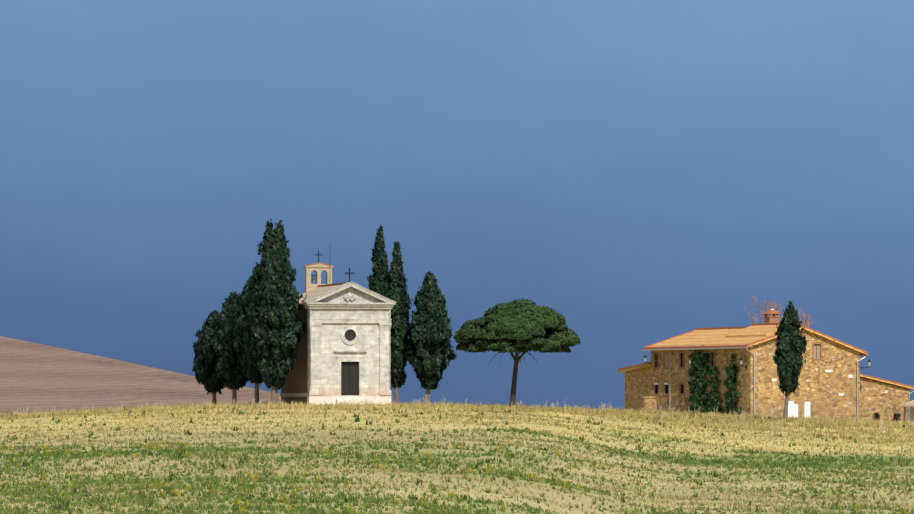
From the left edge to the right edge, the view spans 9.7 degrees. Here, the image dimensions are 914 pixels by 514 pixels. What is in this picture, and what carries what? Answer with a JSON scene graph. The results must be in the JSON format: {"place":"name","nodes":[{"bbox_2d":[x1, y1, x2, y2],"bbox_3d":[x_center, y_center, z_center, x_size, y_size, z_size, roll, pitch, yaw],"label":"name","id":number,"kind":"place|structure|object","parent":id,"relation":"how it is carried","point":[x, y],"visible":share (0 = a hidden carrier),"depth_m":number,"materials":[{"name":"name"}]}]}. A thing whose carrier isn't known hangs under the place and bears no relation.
{"place":"outdoors","nodes":[
{"label":"outdoors","id":0,"kind":"place"},
{"bbox_2d":[0,336,913,513],"bbox_3d":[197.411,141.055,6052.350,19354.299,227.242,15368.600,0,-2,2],"label":"ground","id":1,"kind":"structure","parent":0,"point":[34,376],"depth_m":335.58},
{"bbox_2d":[192,310,225,404],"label":"cypress","id":2,"kind":"object","parent":1,"relation":"on","point":[203,367],"depth_m":408.53,"materials":[{"name":"green plant"}]},
{"bbox_2d":[201,291,248,404],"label":"cypress","id":3,"kind":"object","parent":1,"relation":"on","point":[218,345],"depth_m":405.31,"materials":[{"name":"green plant"}]},
{"bbox_2d":[226,276,262,403],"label":"cypress","id":4,"kind":"object","parent":1,"relation":"on","point":[241,347],"depth_m":402.72,"materials":[{"name":"green plant"}]},
{"bbox_2d":[243,219,306,404],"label":"cypress","id":5,"kind":"object","parent":1,"relation":"on","point":[265,300],"depth_m":399.10,"materials":[{"name":"green plant"}]},
{"bbox_2d":[280,251,396,404],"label":"chapel","id":6,"kind":"structure","parent":1,"relation":"on","point":[303,381],"depth_m":399.13,"materials":[{"name":"stone"}]},
{"bbox_2d":[311,309,388,394],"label":"chapel front wall","id":7,"kind":"structure","parent":6,"relation":"attached to","point":[368,340],"depth_m":398.99,"materials":[{"name":"beige stone"}]},
{"bbox_2d":[367,226,388,295],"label":"cypress","id":8,"kind":"object","parent":1,"relation":"on","point":[379,260],"depth_m":410.27,"materials":[{"name":"green plant"}]},
{"bbox_2d":[382,241,411,404],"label":"cypress","id":9,"kind":"object","parent":1,"relation":"on","point":[396,289],"depth_m":403.98,"materials":[{"name":"green plant"}]},
{"bbox_2d":[405,271,456,402],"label":"cypress","id":10,"kind":"object","parent":1,"relation":"on","point":[430,353],"depth_m":401.63,"materials":[{"name":"green plant"}]},
{"bbox_2d":[0,394,913,513],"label":"field grass","id":11,"kind":"structure","parent":1,"relation":"on","point":[138,499],"depth_m":300.76,"materials":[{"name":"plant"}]},
{"bbox_2d":[453,298,579,405],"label":"stone pine","id":12,"kind":"object","parent":1,"relation":"on","point":[516,321],"depth_m":395.95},
{"bbox_2d":[618,309,913,421],"bbox_3d":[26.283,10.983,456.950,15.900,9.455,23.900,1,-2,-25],"label":"farmhouse","id":13,"kind":"object","parent":1,"relation":"on","point":[820,389],"visible":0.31,"depth_m":446.43,"materials":[{"name":"stone"}]},
{"bbox_2d":[687,345,741,414],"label":"climbing ivy","id":14,"kind":"object","parent":13,"relation":"attached to","point":[698,370],"visible":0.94,"depth_m":448.84,"materials":[{"name":"green plant"}]},
{"bbox_2d":[742,295,815,326],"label":"bare tree","id":15,"kind":"object","parent":1,"relation":"on","point":[804,317],"visible":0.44,"depth_m":466.96,"materials":[{"name":"brown"}]},
{"bbox_2d":[773,300,806,419],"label":"cypress tree","id":16,"kind":"object","parent":1,"relation":"on","point":[790,354],"depth_m":405.20,"materials":[{"name":"green plant"}]},
{"bbox_2d":[899,400,913,422],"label":"shed","id":17,"kind":"structure","parent":1,"relation":"on","point":[908,404],"depth_m":442.24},
{"bbox_2d":[0,0,913,409],"label":"sky","id":18,"kind":"structure","parent":0,"point":[637,172],"materials":[{"name":"blue"}]}
]}

